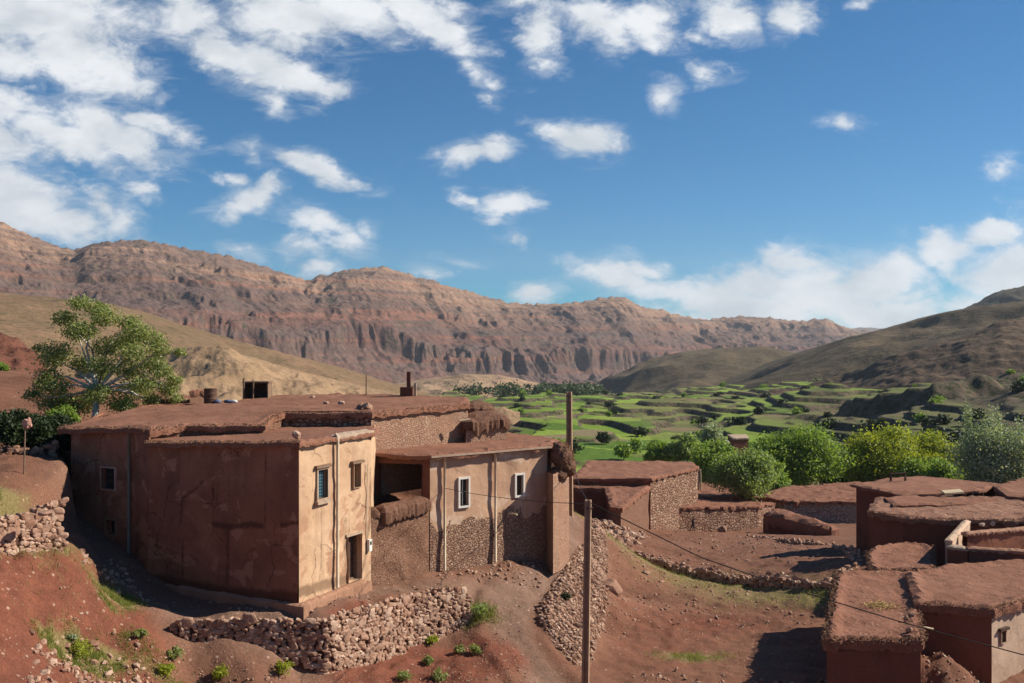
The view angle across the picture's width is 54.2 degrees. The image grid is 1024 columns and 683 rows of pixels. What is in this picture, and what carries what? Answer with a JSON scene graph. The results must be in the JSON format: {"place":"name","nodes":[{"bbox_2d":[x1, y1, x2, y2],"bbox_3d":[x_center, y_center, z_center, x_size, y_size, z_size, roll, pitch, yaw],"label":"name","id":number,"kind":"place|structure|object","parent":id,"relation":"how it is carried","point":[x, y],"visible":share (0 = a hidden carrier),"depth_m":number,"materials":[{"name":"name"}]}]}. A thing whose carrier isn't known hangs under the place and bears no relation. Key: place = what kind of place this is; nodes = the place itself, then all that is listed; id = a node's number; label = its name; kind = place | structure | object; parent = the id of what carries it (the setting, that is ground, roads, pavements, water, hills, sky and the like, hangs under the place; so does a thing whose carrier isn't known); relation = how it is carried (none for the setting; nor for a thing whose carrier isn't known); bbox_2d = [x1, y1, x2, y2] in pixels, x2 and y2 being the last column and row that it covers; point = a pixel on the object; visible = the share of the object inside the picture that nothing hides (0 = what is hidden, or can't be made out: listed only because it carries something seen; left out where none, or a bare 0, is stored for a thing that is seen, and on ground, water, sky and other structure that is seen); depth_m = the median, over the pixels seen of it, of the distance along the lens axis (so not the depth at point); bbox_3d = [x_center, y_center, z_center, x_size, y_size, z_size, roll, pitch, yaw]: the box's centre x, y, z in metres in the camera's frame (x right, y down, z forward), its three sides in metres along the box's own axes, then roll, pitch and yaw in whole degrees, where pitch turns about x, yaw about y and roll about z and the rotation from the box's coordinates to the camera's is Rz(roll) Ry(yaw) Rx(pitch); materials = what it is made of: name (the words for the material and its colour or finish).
{"place":"outdoors","nodes":[
{"label":"outdoors","id":0,"kind":"place"},
{"bbox_2d":[0,333,46,372],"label":"hillside","id":1,"kind":"structure","parent":0,"point":[16,353],"depth_m":96.38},
{"bbox_2d":[0,292,430,395],"bbox_3d":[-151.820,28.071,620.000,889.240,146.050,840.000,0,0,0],"label":"hillside","id":2,"kind":"structure","parent":0,"point":[24,319],"depth_m":444.49,"materials":[{"name":"brown soil"}]},
{"bbox_2d":[75,345,519,433],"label":"hillside","id":3,"kind":"structure","parent":0,"point":[223,370],"depth_m":287.43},
{"bbox_2d":[0,222,869,383],"bbox_3d":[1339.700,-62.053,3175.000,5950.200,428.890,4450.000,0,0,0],"label":"mountain","id":4,"kind":"structure","parent":0,"point":[384,323],"depth_m":2029.46,"materials":[{"name":"stone"}]},
{"bbox_2d":[395,374,539,397],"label":"hill","id":5,"kind":"structure","parent":0,"point":[436,385],"depth_m":853.51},
{"bbox_2d":[0,370,1023,682],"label":"ground","id":6,"kind":"structure","parent":0,"point":[536,656],"depth_m":37.63,"materials":[{"name":"soil"}]},
{"bbox_2d":[0,362,10,370],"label":"bush","id":7,"kind":"object","parent":6,"relation":"on","point":[4,367],"visible":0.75,"depth_m":71.84,"materials":[{"name":"green plant"}]},
{"bbox_2d":[0,408,42,446],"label":"bush","id":8,"kind":"object","parent":6,"relation":"on","point":[11,428],"visible":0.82,"depth_m":39.42,"materials":[{"name":"green plant"}]},
{"bbox_2d":[22,417,31,473],"bbox_3d":[-17.460,3.858,35.997,0.341,2.270,0.228,0,0,0],"label":"pole","id":9,"kind":"object","parent":6,"relation":"on","point":[27,423],"visible":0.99,"depth_m":35.98,"materials":[{"name":"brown wood"}]},
{"bbox_2d":[0,440,59,456],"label":"stone wall","id":10,"kind":"structure","parent":6,"relation":"on","point":[53,446],"depth_m":39.58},
{"bbox_2d":[0,497,68,556],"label":"stone wall","id":11,"kind":"structure","parent":6,"relation":"on","point":[23,530],"depth_m":30.50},
{"bbox_2d":[38,510,53,515],"bbox_3d":[-13.954,5.131,29.904,0.436,0.171,0.360,0,0,-40],"label":"rock","id":12,"kind":"object","parent":11,"relation":"on","point":[44,512],"visible":1,"depth_m":29.83,"materials":[{"name":"stone"}]},
{"bbox_2d":[12,410,66,449],"bbox_3d":[-19.316,3.740,40.572,2.322,2.088,2.058,0,0,0],"label":"bush","id":13,"kind":"object","parent":6,"relation":"on","point":[45,432],"visible":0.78,"depth_m":40.14,"materials":[{"name":"green plant"}]},
{"bbox_2d":[44,403,81,421],"bbox_3d":[-20.876,3.771,46.459,1.628,1.836,1.941,0,0,0],"label":"bush","id":14,"kind":"object","parent":6,"relation":"on","point":[66,410],"visible":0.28,"depth_m":46.35,"materials":[{"name":"green plant"}]},
{"bbox_2d":[50,412,77,453],"bbox_3d":[-18.778,3.881,41.327,1.921,1.974,1.842,0,0,0],"label":"bush","id":15,"kind":"object","parent":6,"relation":"on","point":[65,444],"visible":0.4,"depth_m":41.01,"materials":[{"name":"green plant"}]},
{"bbox_2d":[70,637,92,659],"bbox_3d":[-12.401,8.955,28.705,0.794,0.883,0.664,0,0,28],"label":"shrub","id":16,"kind":"object","parent":6,"relation":"on","point":[78,653],"visible":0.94,"depth_m":28.59,"materials":[{"name":"green plant"}]},
{"bbox_2d":[18,293,187,419],"bbox_3d":[-20.055,1.176,49.107,8.297,7.104,4.188,0,0,0],"label":"tree","id":17,"kind":"object","parent":6,"relation":"on","point":[95,395],"visible":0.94,"depth_m":48.85,"materials":[{"name":"green plant"}]},
{"bbox_2d":[133,628,149,638],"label":"shrub","id":18,"kind":"object","parent":6,"relation":"on","point":[140,632],"visible":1,"depth_m":30.77,"materials":[{"name":"green plant"}]},
{"bbox_2d":[157,663,176,676],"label":"shrub","id":19,"kind":"object","parent":6,"relation":"on","point":[166,669],"visible":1,"depth_m":30.28,"materials":[{"name":"green plant"}]},
{"bbox_2d":[164,644,184,659],"bbox_3d":[-10.542,9.828,31.193,0.592,0.713,0.652,0,0,44],"label":"shrub","id":20,"kind":"object","parent":6,"relation":"on","point":[175,653],"visible":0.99,"depth_m":31.11,"materials":[{"name":"green plant"}]},
{"bbox_2d":[211,663,228,679],"bbox_3d":[-9.114,10.429,31.180,0.610,0.729,0.560,0,0,0],"label":"shrub","id":21,"kind":"object","parent":6,"relation":"on","point":[218,674],"visible":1,"depth_m":31.14,"materials":[{"name":"green plant"}]},
{"bbox_2d":[56,372,469,620],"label":"mud house","id":22,"kind":"structure","parent":6,"relation":"on","point":[241,501],"depth_m":36.58,"materials":[{"name":"soil"}]},
{"bbox_2d":[100,466,116,490],"bbox_3d":[-15.542,5.291,38.664,0.813,0.911,0.240,0,0,27],"label":"window","id":23,"kind":"structure","parent":22,"relation":"in","point":[111,472],"depth_m":38.73,"materials":[{"name":"grey glass"}]},
{"bbox_2d":[104,516,117,537],"bbox_3d":[-15.396,7.141,38.617,0.705,0.760,0.290,0,0,27],"label":"window","id":24,"kind":"structure","parent":22,"relation":"in","point":[114,519],"depth_m":38.54,"materials":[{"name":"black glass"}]},
{"bbox_2d":[156,399,189,403],"bbox_3d":[-16.759,2.993,49.428,1.637,0.283,0.252,0,0,-9],"label":"log","id":25,"kind":"object","parent":22,"relation":"on","point":[166,401],"visible":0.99,"depth_m":49.34,"materials":[{"name":"brown wood"}]},
{"bbox_2d":[189,389,203,402],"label":"mud wall","id":26,"kind":"structure","parent":22,"relation":"on","point":[196,396],"depth_m":50.52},
{"bbox_2d":[204,388,216,403],"bbox_3d":[-14.834,2.676,49.200,0.651,0.750,0.651,0,0,0],"label":"oil drum","id":27,"kind":"object","parent":22,"relation":"on","point":[210,395],"visible":0.96,"depth_m":48.94,"materials":[{"name":"metal"}]},
{"bbox_2d":[242,378,272,398],"bbox_3d":[-13.195,2.439,51.830,1.358,1.102,1.040,0,0,0],"label":"roof shelter","id":28,"kind":"object","parent":22,"relation":"on","point":[252,389],"visible":0.89,"depth_m":52.25,"materials":[{"name":"brown wood"}]},
{"bbox_2d":[314,463,331,504],"bbox_3d":[-6.694,5.009,35.149,0.300,1.362,0.869,0,0,26],"label":"window","id":29,"kind":"structure","parent":22,"relation":"in","point":[319,469],"depth_m":35.17,"materials":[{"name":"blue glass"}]},
{"bbox_2d":[349,535,356,579],"bbox_3d":[-6.073,7.987,37.041,0.160,1.687,0.860,0,0,26],"label":"door","id":30,"kind":"structure","parent":22,"relation":"in","point":[353,539],"depth_m":37.33,"materials":[{"name":"brown wood"}]},
{"bbox_2d":[350,459,364,488],"bbox_3d":[-5.741,4.912,37.018,0.202,1.012,0.737,0,0,26],"label":"window","id":31,"kind":"structure","parent":22,"relation":"in","point":[361,461],"depth_m":36.82,"materials":[{"name":"brown wood"}]},
{"bbox_2d":[274,658,294,678],"bbox_3d":[-7.274,10.512,31.872,0.740,0.805,0.746,0,0,0],"label":"shrub","id":32,"kind":"object","parent":6,"relation":"on","point":[281,666],"visible":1,"depth_m":31.82,"materials":[{"name":"green plant"}]},
{"bbox_2d":[169,586,473,674],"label":"stone wall","id":33,"kind":"structure","parent":6,"relation":"on","point":[369,634],"depth_m":33.86,"materials":[{"name":"stone"}]},
{"bbox_2d":[371,496,430,585],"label":"mud wall","id":34,"kind":"structure","parent":6,"relation":"on","point":[400,541],"depth_m":39.27,"materials":[{"name":"soil"}]},
{"bbox_2d":[397,670,413,681],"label":"shrub","id":35,"kind":"object","parent":6,"relation":"on","point":[404,675],"visible":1,"depth_m":33.82,"materials":[{"name":"green plant"}]},
{"bbox_2d":[0,486,855,682],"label":"grass","id":36,"kind":"structure","parent":6,"relation":"on","point":[118,599],"depth_m":31.14,"materials":[{"name":"plant"}]},
{"bbox_2d":[422,654,434,665],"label":"shrub","id":37,"kind":"object","parent":6,"relation":"on","point":[428,660],"visible":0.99,"depth_m":35.55,"materials":[{"name":"green plant"}]},
{"bbox_2d":[424,635,438,645],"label":"shrub","id":38,"kind":"object","parent":6,"relation":"on","point":[433,638],"visible":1,"depth_m":37.14,"materials":[{"name":"green plant"}]},
{"bbox_2d":[430,666,447,682],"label":"shrub","id":39,"kind":"object","parent":6,"relation":"on","point":[437,675],"visible":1,"depth_m":34.25,"materials":[{"name":"green plant"}]},
{"bbox_2d":[453,643,465,653],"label":"shrub","id":40,"kind":"object","parent":6,"relation":"on","point":[460,649],"visible":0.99,"depth_m":36.62,"materials":[{"name":"green plant"}]},
{"bbox_2d":[374,433,559,571],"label":"mud house","id":41,"kind":"structure","parent":6,"relation":"on","point":[469,529],"depth_m":42.71,"materials":[{"name":"paint"}]},
{"bbox_2d":[457,476,469,507],"bbox_3d":[-2.056,6.335,42.045,0.600,1.284,0.220,0,0,-38],"label":"window","id":42,"kind":"structure","parent":41,"relation":"in","point":[461,486],"depth_m":42.09,"materials":[{"name":"white paint"}]},
{"bbox_2d":[459,400,509,442],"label":"mud shed","id":43,"kind":"structure","parent":41,"relation":"on","point":[483,421],"depth_m":46.47,"materials":[{"name":"brown soil"}]},
{"bbox_2d":[514,473,524,497],"bbox_3d":[0.293,6.290,43.855,0.548,1.047,0.220,0,0,-38],"label":"window","id":44,"kind":"structure","parent":41,"relation":"in","point":[517,476],"depth_m":43.89,"materials":[{"name":"white paint"}]},
{"bbox_2d":[468,643,481,654],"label":"shrub","id":45,"kind":"object","parent":6,"relation":"on","point":[474,648],"visible":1,"depth_m":36.40,"materials":[{"name":"green plant"}]},
{"bbox_2d":[470,601,490,614],"bbox_3d":[-1.284,10.438,38.562,0.891,0.921,0.910,0,0,-38],"label":"shrub","id":46,"kind":"object","parent":6,"relation":"on","point":[476,607],"visible":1,"depth_m":38.49,"materials":[{"name":"green plant"}]},
{"bbox_2d":[21,518,984,682],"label":"rubble","id":47,"kind":"object","parent":6,"relation":"on","point":[602,528],"visible":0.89,"depth_m":40.95,"materials":[{"name":"stone"}]},
{"bbox_2d":[546,440,576,573],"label":"mud pier","id":48,"kind":"structure","parent":6,"relation":"on","point":[561,471],"depth_m":44.55,"materials":[{"name":"soil"}]},
{"bbox_2d":[561,592,573,600],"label":"shrub","id":49,"kind":"object","parent":6,"relation":"on","point":[566,595],"visible":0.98,"depth_m":41.45,"materials":[{"name":"green plant"}]},
{"bbox_2d":[566,392,572,516],"bbox_3d":[3.107,6.247,54.006,0.382,7.041,0.277,0,0,13],"label":"utility pole","id":50,"kind":"object","parent":6,"relation":"on","point":[569,437],"visible":0.56,"depth_m":53.91,"materials":[{"name":"wood"}]},
{"bbox_2d":[581,500,593,682],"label":"utility pole","id":51,"kind":"object","parent":6,"relation":"on","point":[586,601],"visible":1,"depth_m":30.94,"materials":[{"name":"wood"}]},
{"bbox_2d":[446,488,584,503],"bbox_3d":[-0.184,5.551,36.155,0.022,1.057,11.500,0,0,-26],"label":"power cable","id":52,"kind":"object","parent":51,"relation":"attached to","point":[520,499],"visible":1,"depth_m":35.17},
{"bbox_2d":[591,503,1023,654],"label":"power cable","id":53,"kind":"object","parent":51,"relation":"attached to","point":[805,592],"visible":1,"depth_m":29.87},
{"bbox_2d":[604,578,622,596],"bbox_3d":[4.703,11.491,46.497,1.111,0.874,0.594,0,0,-29],"label":"rock","id":54,"kind":"object","parent":6,"relation":"on","point":[613,586],"visible":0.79,"depth_m":46.33,"materials":[{"name":"stone"}]},
{"bbox_2d":[573,460,698,531],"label":"mud house","id":55,"kind":"structure","parent":6,"relation":"on","point":[652,495],"depth_m":90.98,"materials":[{"name":"soil"}]},
{"bbox_2d":[642,440,674,461],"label":"tree","id":56,"kind":"object","parent":6,"relation":"on","point":[654,451],"visible":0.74,"depth_m":150.95,"materials":[{"name":"green plant"}]},
{"bbox_2d":[661,432,700,461],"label":"tree","id":57,"kind":"object","parent":6,"relation":"on","point":[677,450],"visible":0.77,"depth_m":148.68,"materials":[{"name":"green plant"}]},
{"bbox_2d":[688,438,738,482],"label":"tree","id":58,"kind":"object","parent":6,"relation":"on","point":[704,457],"visible":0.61,"depth_m":126.10,"materials":[{"name":"green plant"}]},
{"bbox_2d":[697,420,729,445],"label":"tree","id":59,"kind":"object","parent":6,"relation":"on","point":[710,431],"visible":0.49,"depth_m":157.28,"materials":[{"name":"green plant"}]},
{"bbox_2d":[679,497,775,531],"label":"mud house","id":60,"kind":"structure","parent":6,"relation":"on","point":[714,515],"depth_m":99.01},
{"bbox_2d":[627,547,833,588],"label":"stone wall","id":61,"kind":"structure","parent":6,"relation":"on","point":[719,576],"depth_m":53.80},
{"bbox_2d":[698,482,762,501],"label":"mud house","id":62,"kind":"structure","parent":6,"relation":"on","point":[707,492],"depth_m":109.75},
{"bbox_2d":[727,434,748,455],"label":"mud house","id":63,"kind":"structure","parent":6,"relation":"on","point":[736,441],"depth_m":172.59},
{"bbox_2d":[702,446,781,500],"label":"bush","id":64,"kind":"object","parent":6,"relation":"on","point":[751,474],"visible":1,"depth_m":105.70,"materials":[{"name":"green plant"}]},
{"bbox_2d":[761,459,793,494],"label":"tree","id":65,"kind":"object","parent":6,"relation":"on","point":[785,480],"visible":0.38,"depth_m":124.15,"materials":[{"name":"green plant"}]},
{"bbox_2d":[763,509,838,535],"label":"mud wall","id":66,"kind":"structure","parent":6,"relation":"on","point":[782,521],"depth_m":90.53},
{"bbox_2d":[743,416,859,485],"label":"tree","id":67,"kind":"object","parent":6,"relation":"on","point":[805,455],"visible":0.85,"depth_m":133.02,"materials":[{"name":"green plant"}]},
{"bbox_2d":[747,534,862,581],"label":"stone wall","id":68,"kind":"structure","parent":6,"relation":"on","point":[851,553],"depth_m":64.89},
{"bbox_2d":[762,481,861,523],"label":"mud house","id":69,"kind":"structure","parent":6,"relation":"on","point":[831,503],"depth_m":108.45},
{"bbox_2d":[814,450,849,483],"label":"tree","id":70,"kind":"object","parent":6,"relation":"on","point":[835,478],"visible":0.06,"depth_m":147.51,"materials":[{"name":"green plant"}]},
{"bbox_2d":[819,569,933,682],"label":"mud house","id":71,"kind":"structure","parent":6,"relation":"on","point":[859,646],"depth_m":34.93,"materials":[{"name":"brown soil"}]},
{"bbox_2d":[850,599,905,611],"bbox_3d":[14.006,10.060,38.112,1.565,0.093,1.689,0,0,-13],"label":"straw","id":72,"kind":"object","parent":71,"relation":"on","point":[879,605],"visible":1,"depth_m":38.15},
{"bbox_2d":[835,418,934,482],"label":"tree","id":73,"kind":"object","parent":6,"relation":"on","point":[878,453],"visible":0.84,"depth_m":137.65,"materials":[{"name":"green plant"}]},
{"bbox_2d":[863,541,937,571],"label":"mud shed","id":74,"kind":"structure","parent":6,"relation":"on","point":[905,556],"depth_m":48.15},
{"bbox_2d":[850,476,997,550],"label":"mud house","id":75,"kind":"structure","parent":6,"relation":"on","point":[867,493],"depth_m":63.72,"materials":[{"name":"soil"}]},
{"bbox_2d":[887,453,964,479],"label":"tree","id":76,"kind":"object","parent":6,"relation":"on","point":[937,467],"visible":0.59,"depth_m":132.56,"materials":[{"name":"green plant"}]},
{"bbox_2d":[911,425,970,473],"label":"tree","id":77,"kind":"object","parent":6,"relation":"on","point":[937,446],"visible":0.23,"depth_m":141.93,"materials":[{"name":"green plant"}]},
{"bbox_2d":[867,495,1023,566],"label":"mud house","id":78,"kind":"structure","parent":6,"relation":"on","point":[934,520],"depth_m":54.05,"materials":[{"name":"soil"}]},
{"bbox_2d":[941,489,963,494],"bbox_3d":[26.079,8.900,59.200,1.361,0.236,0.320,0,0,-17],"label":"plank","id":79,"kind":"object","parent":78,"relation":"on","point":[953,491],"visible":1,"depth_m":59.14,"materials":[{"name":"brown wood"}]},
{"bbox_2d":[944,520,970,563],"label":"mud wall","id":80,"kind":"structure","parent":6,"relation":"on","point":[954,537],"depth_m":48.66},
{"bbox_2d":[905,559,1023,682],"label":"mud house","id":81,"kind":"structure","parent":6,"relation":"on","point":[981,602],"depth_m":37.68,"materials":[{"name":"brown soil"}]},
{"bbox_2d":[998,626,1009,643],"bbox_3d":[18.370,10.990,37.402,0.614,0.592,0.202,0,0,-35],"label":"window","id":82,"kind":"structure","parent":81,"relation":"in","point":[1005,628],"depth_m":37.35,"materials":[{"name":"brown glass"}]},
{"bbox_2d":[940,400,1023,483],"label":"tree","id":83,"kind":"object","parent":6,"relation":"on","point":[998,458],"visible":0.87,"depth_m":120.19,"materials":[{"name":"green plant"}]},
{"bbox_2d":[946,526,1023,563],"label":"mud house","id":84,"kind":"structure","parent":6,"relation":"on","point":[976,546],"depth_m":48.07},
{"bbox_2d":[993,478,1023,500],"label":"mud house","id":85,"kind":"structure","parent":6,"relation":"on","point":[1013,489],"depth_m":61.58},
{"bbox_2d":[0,0,1023,328],"label":"sky","id":86,"kind":"structure","parent":0,"point":[851,164],"materials":[{"name":"blue"}]},
{"bbox_2d":[594,346,795,393],"bbox_3d":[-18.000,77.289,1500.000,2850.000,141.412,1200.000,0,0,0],"label":"hill","id":87,"kind":"structure","parent":0,"point":[704,368],"depth_m":1172.17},
{"bbox_2d":[431,372,1023,472],"bbox_3d":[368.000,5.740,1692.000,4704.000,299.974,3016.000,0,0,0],"label":"valley fields","id":88,"kind":"structure","parent":0,"point":[665,419],"depth_m":326.98,"materials":[{"name":"plant"}]},
{"bbox_2d":[448,378,606,396],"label":"woods","id":89,"kind":"object","parent":88,"relation":"on","point":[580,388],"visible":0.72,"depth_m":774.72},
{"bbox_2d":[573,437,584,453],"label":"bush","id":90,"kind":"object","parent":88,"relation":"on","point":[577,446],"visible":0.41,"depth_m":218.60,"materials":[{"name":"green plant"}]},
{"bbox_2d":[595,431,613,443],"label":"bush","id":91,"kind":"object","parent":88,"relation":"on","point":[604,437],"visible":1,"depth_m":257.99,"materials":[{"name":"green plant"}]},
{"bbox_2d":[611,439,633,459],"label":"bush","id":92,"kind":"object","parent":88,"relation":"on","point":[624,451],"visible":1,"depth_m":207.77,"materials":[{"name":"green plant"}]},
{"bbox_2d":[627,435,645,453],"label":"bush","id":93,"kind":"object","parent":88,"relation":"on","point":[637,443],"visible":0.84,"depth_m":219.66,"materials":[{"name":"green plant"}]},
{"bbox_2d":[631,425,648,436],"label":"bush","id":94,"kind":"object","parent":88,"relation":"on","point":[641,431],"visible":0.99,"depth_m":298.63,"materials":[{"name":"green plant"}]},
{"bbox_2d":[694,414,708,424],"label":"bush","id":95,"kind":"object","parent":88,"relation":"on","point":[702,420],"visible":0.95,"depth_m":340.11,"materials":[{"name":"green plant"}]},
{"bbox_2d":[725,416,748,425],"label":"bush","id":96,"kind":"object","parent":88,"relation":"on","point":[740,420],"visible":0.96,"depth_m":295.88,"materials":[{"name":"green plant"}]},
{"bbox_2d":[752,405,766,413],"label":"bush","id":97,"kind":"object","parent":88,"relation":"on","point":[760,409],"visible":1,"depth_m":338.96,"materials":[{"name":"green plant"}]},
{"bbox_2d":[790,405,804,414],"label":"bush","id":98,"kind":"object","parent":88,"relation":"on","point":[795,411],"visible":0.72,"depth_m":299.89,"materials":[{"name":"green plant"}]},
{"bbox_2d":[820,417,839,428],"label":"bush","id":99,"kind":"object","parent":88,"relation":"on","point":[832,422],"visible":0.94,"depth_m":260.03,"materials":[{"name":"green plant"}]},
{"bbox_2d":[860,418,888,431],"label":"bush","id":100,"kind":"object","parent":88,"relation":"on","point":[871,422],"visible":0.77,"depth_m":247.05,"materials":[{"name":"green plant"}]},
{"bbox_2d":[918,415,935,426],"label":"bush","id":101,"kind":"object","parent":88,"relation":"on","point":[924,421],"visible":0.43,"depth_m":237.06,"materials":[{"name":"green plant"}]},
{"bbox_2d":[923,427,951,438],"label":"bush","id":102,"kind":"object","parent":88,"relation":"on","point":[943,430],"visible":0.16,"depth_m":214.81,"materials":[{"name":"green plant"}]},
{"bbox_2d":[928,411,952,424],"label":"bush","id":103,"kind":"object","parent":88,"relation":"on","point":[944,419],"visible":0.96,"depth_m":228.27,"materials":[{"name":"green plant"}]},
{"bbox_2d":[941,432,965,442],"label":"bush","id":104,"kind":"object","parent":88,"relation":"on","point":[954,436],"visible":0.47,"depth_m":203.97,"materials":[{"name":"green plant"}]},
{"bbox_2d":[963,408,986,422],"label":"bush","id":105,"kind":"object","parent":88,"relation":"on","point":[979,412],"visible":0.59,"depth_m":220.42,"materials":[{"name":"green plant"}]},
{"bbox_2d":[1009,378,1023,391],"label":"bush","id":106,"kind":"object","parent":88,"relation":"on","point":[1018,386],"visible":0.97,"depth_m":263.34,"materials":[{"name":"green plant"}]},
{"bbox_2d":[850,327,883,331],"bbox_3d":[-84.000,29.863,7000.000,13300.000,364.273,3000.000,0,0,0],"label":"mountain","id":107,"kind":"structure","parent":0,"point":[869,329],"depth_m":6666.06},
{"bbox_2d":[716,301,1023,389],"bbox_3d":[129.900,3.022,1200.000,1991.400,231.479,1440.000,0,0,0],"label":"hill","id":108,"kind":"structure","parent":0,"point":[847,354],"depth_m":792.88,"materials":[{"name":"soil"}]},
{"bbox_2d":[754,317,1023,397],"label":"hillside","id":109,"kind":"structure","parent":0,"point":[995,349],"depth_m":446.38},
{"bbox_2d":[964,286,1023,308],"bbox_3d":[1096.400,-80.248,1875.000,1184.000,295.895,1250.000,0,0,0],"label":"mountain","id":110,"kind":"structure","parent":0,"point":[1009,295],"depth_m":1586.71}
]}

